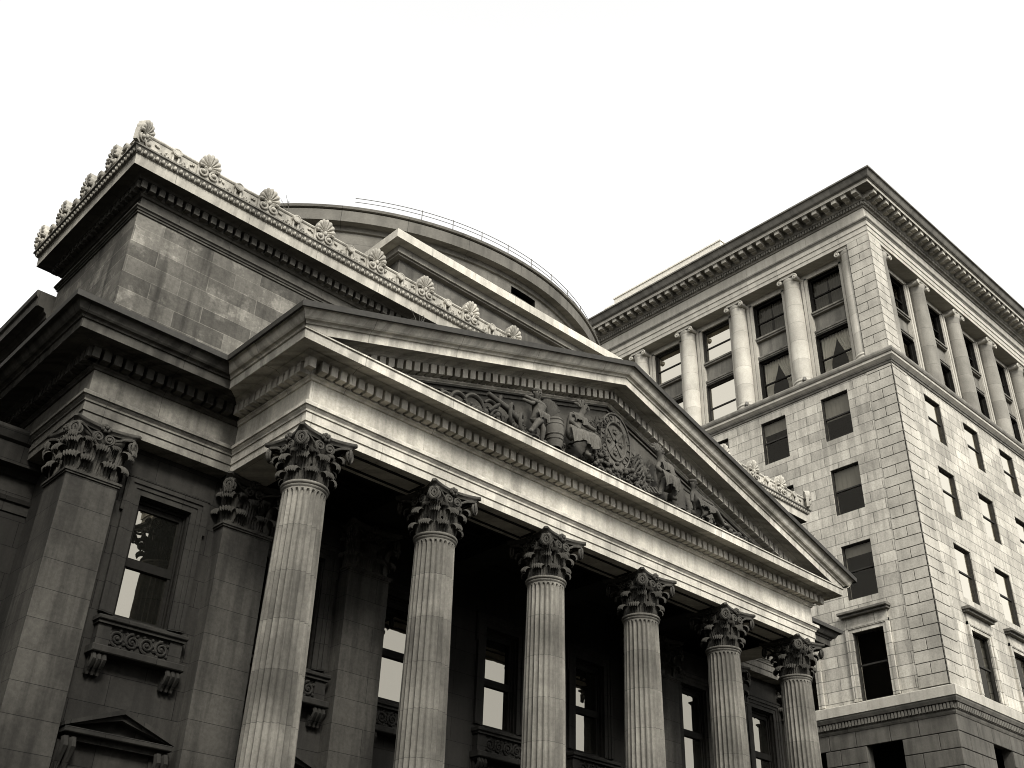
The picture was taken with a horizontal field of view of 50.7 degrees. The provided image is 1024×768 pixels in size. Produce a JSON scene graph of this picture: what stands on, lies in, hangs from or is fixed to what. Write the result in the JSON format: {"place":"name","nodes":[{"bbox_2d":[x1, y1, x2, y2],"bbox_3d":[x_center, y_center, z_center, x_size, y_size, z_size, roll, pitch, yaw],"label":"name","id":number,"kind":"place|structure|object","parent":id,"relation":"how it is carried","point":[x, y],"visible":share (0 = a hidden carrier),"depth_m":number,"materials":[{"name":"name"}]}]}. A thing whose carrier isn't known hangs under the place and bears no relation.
{"place":"outdoors","nodes":[
{"label":"outdoors","id":0,"kind":"place"},
{"bbox_2d":[0,120,856,767],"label":"bank building","id":1,"kind":"structure","parent":0,"point":[292,486],"depth_m":24.04,"materials":[{"name":"stone"}]},
{"bbox_2d":[82,472,211,694],"bbox_3d":[-7.123,3.888,21.242,1.860,4.077,0.610,27,-40,-35],"label":"window","id":2,"kind":"structure","parent":1,"relation":"in","point":[140,578],"depth_m":21.38,"materials":[{"name":"grey stone"}]},
{"bbox_2d":[243,528,341,728],"bbox_3d":[-4.669,5.163,23.168,1.860,4.077,0.610,27,-40,-35],"label":"window","id":3,"kind":"structure","parent":1,"relation":"in","point":[315,682],"depth_m":23.40,"materials":[{"name":"grey stone"}]},
{"bbox_2d":[374,580,410,742],"bbox_3d":[-2.696,6.678,25.512,1.860,4.077,0.610,27,-40,-35],"label":"window","id":4,"kind":"structure","parent":1,"relation":"in","point":[397,609],"depth_m":25.79,"materials":[{"name":"grey glass"}]},
{"bbox_2d":[411,310,423,321],"bbox_3d":[-2.062,-1.405,23.457,0.390,0.420,0.217,10,-33,-13],"label":"weed","id":5,"kind":"object","parent":1,"relation":"on","point":[420,319],"visible":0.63,"depth_m":23.45,"materials":[{"name":"grey plant"}]},
{"bbox_2d":[469,610,525,767],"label":"window","id":6,"kind":"structure","parent":1,"relation":"in","point":[494,686],"depth_m":27.59,"materials":[{"name":"grey stone"}]},
{"bbox_2d":[566,641,620,767],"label":"window","id":7,"kind":"structure","parent":1,"relation":"in","point":[584,687],"depth_m":29.67,"materials":[{"name":"grey stone"}]},
{"bbox_2d":[675,669,712,767],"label":"window","id":8,"kind":"structure","parent":1,"relation":"in","point":[691,700],"depth_m":31.58,"materials":[{"name":"black glass"}]},
{"bbox_2d":[744,694,784,767],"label":"window","id":9,"kind":"structure","parent":1,"relation":"in","point":[759,722],"depth_m":33.68,"materials":[{"name":"grey stone"}]},
{"bbox_2d":[0,0,1023,327],"label":"sky","id":10,"kind":"structure","parent":0,"point":[608,144],"materials":[{"name":"white"}]},
{"bbox_2d":[589,165,1023,767],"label":"office building","id":11,"kind":"structure","parent":0,"point":[895,447],"depth_m":52.48,"materials":[{"name":"stone"}]},
{"bbox_2d":[655,344,680,384],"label":"upper window","id":12,"kind":"structure","parent":11,"relation":"in","point":[668,363],"depth_m":63.04,"materials":[{"name":"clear glass"}]},
{"bbox_2d":[675,397,683,408],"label":"lower window","id":13,"kind":"structure","parent":11,"relation":"in","point":[680,401],"depth_m":61.06,"materials":[{"name":"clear glass"}]},
{"bbox_2d":[702,320,730,362],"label":"upper window","id":14,"kind":"structure","parent":11,"relation":"in","point":[716,340],"depth_m":60.83,"materials":[{"name":"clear glass"}]},
{"bbox_2d":[706,374,736,421],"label":"lower window","id":15,"kind":"structure","parent":11,"relation":"in","point":[721,397],"depth_m":58.87,"materials":[{"name":"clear glass"}]},
{"bbox_2d":[718,439,728,448],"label":"window","id":16,"kind":"structure","parent":11,"relation":"in","point":[726,442],"depth_m":56.39,"materials":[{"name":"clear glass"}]},
{"bbox_2d":[753,294,783,338],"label":"upper window","id":17,"kind":"structure","parent":11,"relation":"in","point":[779,296],"depth_m":58.87,"materials":[{"name":"brown wood"}]},
{"bbox_2d":[759,299,784,335],"bbox_3d":[14.175,-3.486,58.577,0.084,2.050,1.740,27,-40,-35],"label":"curtain","id":18,"kind":"object","parent":11,"relation":"hanging from","point":[765,313],"visible":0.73,"depth_m":58.74,"materials":[{"name":"fabric"}]},
{"bbox_2d":[761,415,787,464],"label":"window","id":19,"kind":"structure","parent":11,"relation":"in","point":[777,425],"depth_m":54.32,"materials":[{"name":"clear glass"}]},
{"bbox_2d":[759,349,791,398],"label":"lower window","id":20,"kind":"structure","parent":11,"relation":"in","point":[762,378],"depth_m":56.94,"materials":[{"name":"brown wood"}]},
{"bbox_2d":[765,354,792,396],"bbox_3d":[14.058,-0.189,56.544,0.084,2.600,1.740,27,-40,-35],"label":"curtain","id":21,"kind":"object","parent":11,"relation":"hanging from","point":[771,369],"visible":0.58,"depth_m":56.93,"materials":[{"name":"fabric"}]},
{"bbox_2d":[812,652,825,710],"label":"window","id":22,"kind":"structure","parent":11,"relation":"in","point":[818,675],"depth_m":46.63,"materials":[{"name":"grey stone"}]},
{"bbox_2d":[807,266,842,311],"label":"upper window","id":23,"kind":"structure","parent":11,"relation":"in","point":[836,268],"depth_m":56.66,"materials":[{"name":"brown wood"}]},
{"bbox_2d":[813,271,842,309],"bbox_3d":[16.572,-4.762,56.370,0.084,2.050,1.740,27,-40,-35],"label":"curtain","id":24,"kind":"object","parent":11,"relation":"hanging from","point":[834,281],"visible":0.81,"depth_m":56.53,"materials":[{"name":"fabric"}]},
{"bbox_2d":[815,322,852,373],"bbox_3d":[16.249,-1.572,54.175,0.265,2.700,1.900,27,-40,-35],"label":"lower window","id":25,"kind":"structure","parent":11,"relation":"in","point":[845,325],"depth_m":54.72,"materials":[{"name":"brown wood"}]},
{"bbox_2d":[821,390,851,441],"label":"window","id":26,"kind":"structure","parent":11,"relation":"in","point":[834,407],"depth_m":52.04,"materials":[{"name":"grey glass"}]},
{"bbox_2d":[821,328,852,371],"bbox_3d":[16.455,-1.465,54.337,0.084,2.600,1.740,27,-40,-35],"label":"curtain","id":27,"kind":"object","parent":11,"relation":"hanging from","point":[829,343],"visible":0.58,"depth_m":54.70,"materials":[{"name":"fabric"}]},
{"bbox_2d":[831,462,864,515],"bbox_3d":[15.475,4.849,49.622,0.230,2.310,1.470,27,-40,-35],"label":"window","id":28,"kind":"structure","parent":11,"relation":"in","point":[843,480],"depth_m":50.03,"materials":[{"name":"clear glass"}]},
{"bbox_2d":[841,539,877,600],"bbox_3d":[15.356,8.201,47.555,0.230,2.530,1.470,27,-40,-35],"label":"window","id":29,"kind":"structure","parent":11,"relation":"in","point":[859,548],"depth_m":48.11,"materials":[{"name":"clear glass"}]},
{"bbox_2d":[836,601,900,702],"bbox_3d":[15.068,11.288,45.458,0.600,3.800,2.390,27,-40,-35],"label":"window","id":30,"kind":"structure","parent":11,"relation":"in","point":[872,616],"depth_m":45.80,"materials":[{"name":"grey stone"}]},
{"bbox_2d":[890,275,908,315],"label":"upper window","id":31,"kind":"structure","parent":11,"relation":"in","point":[902,301],"depth_m":57.02,"materials":[{"name":"brown wood"}]},
{"bbox_2d":[901,332,917,364],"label":"lower window","id":32,"kind":"structure","parent":11,"relation":"in","point":[911,343],"depth_m":55.25,"materials":[{"name":"brown wood"}]},
{"bbox_2d":[924,395,946,445],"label":"window","id":33,"kind":"structure","parent":11,"relation":"in","point":[933,411],"depth_m":51.95,"materials":[{"name":"white glass"}]},
{"bbox_2d":[928,307,944,344],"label":"upper window","id":34,"kind":"structure","parent":11,"relation":"in","point":[939,332],"depth_m":59.21,"materials":[{"name":"brown wood"}]},
{"bbox_2d":[940,362,955,392],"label":"lower window","id":35,"kind":"structure","parent":11,"relation":"in","point":[948,372],"depth_m":57.44,"materials":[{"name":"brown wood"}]},
{"bbox_2d":[938,466,962,520],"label":"window","id":36,"kind":"structure","parent":11,"relation":"in","point":[947,480],"depth_m":49.92,"materials":[{"name":"white glass"}]},
{"bbox_2d":[953,543,979,604],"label":"window","id":37,"kind":"structure","parent":11,"relation":"in","point":[963,559],"depth_m":47.83,"materials":[{"name":"white glass"}]},
{"bbox_2d":[963,336,978,371],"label":"upper window","id":38,"kind":"structure","parent":11,"relation":"in","point":[972,358],"depth_m":61.41,"materials":[{"name":"brown wood"}]},
{"bbox_2d":[963,423,984,471],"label":"window","id":39,"kind":"structure","parent":11,"relation":"in","point":[971,436],"depth_m":54.14,"materials":[{"name":"white glass"}]},
{"bbox_2d":[977,391,989,418],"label":"lower window","id":40,"kind":"structure","parent":11,"relation":"in","point":[982,399],"depth_m":59.64,"materials":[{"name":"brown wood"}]},
{"bbox_2d":[961,605,1006,705],"bbox_3d":[19.946,11.502,45.525,2.480,3.800,0.600,27,-40,-35],"label":"window","id":41,"kind":"structure","parent":11,"relation":"in","point":[978,622],"depth_m":45.86,"materials":[{"name":"grey stone"}]},
{"bbox_2d":[978,493,1001,544],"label":"window","id":42,"kind":"structure","parent":11,"relation":"in","point":[987,508],"depth_m":52.11,"materials":[{"name":"white glass"}]},
{"bbox_2d":[996,363,1010,397],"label":"upper window","id":43,"kind":"structure","parent":11,"relation":"in","point":[1002,374],"depth_m":63.58,"materials":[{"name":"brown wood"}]},
{"bbox_2d":[994,568,1019,626],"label":"window","id":44,"kind":"structure","parent":11,"relation":"in","point":[1010,613],"depth_m":50.03,"materials":[{"name":"white glass"}]},
{"bbox_2d":[999,450,1020,496],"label":"window","id":45,"kind":"structure","parent":11,"relation":"in","point":[1008,468],"depth_m":56.34,"materials":[{"name":"white glass"}]},
{"bbox_2d":[1003,627,1023,713],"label":"window","id":46,"kind":"structure","parent":11,"relation":"in","point":[1015,639],"depth_m":47.92,"materials":[{"name":"grey stone"}]},
{"bbox_2d":[1010,417,1021,442],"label":"lower window","id":47,"kind":"structure","parent":11,"relation":"in","point":[1014,423],"depth_m":61.82,"materials":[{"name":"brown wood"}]},
{"bbox_2d":[1015,518,1023,554],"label":"window","id":48,"kind":"structure","parent":11,"relation":"in","point":[1020,525],"depth_m":54.37,"materials":[{"name":"white glass"}]}
]}

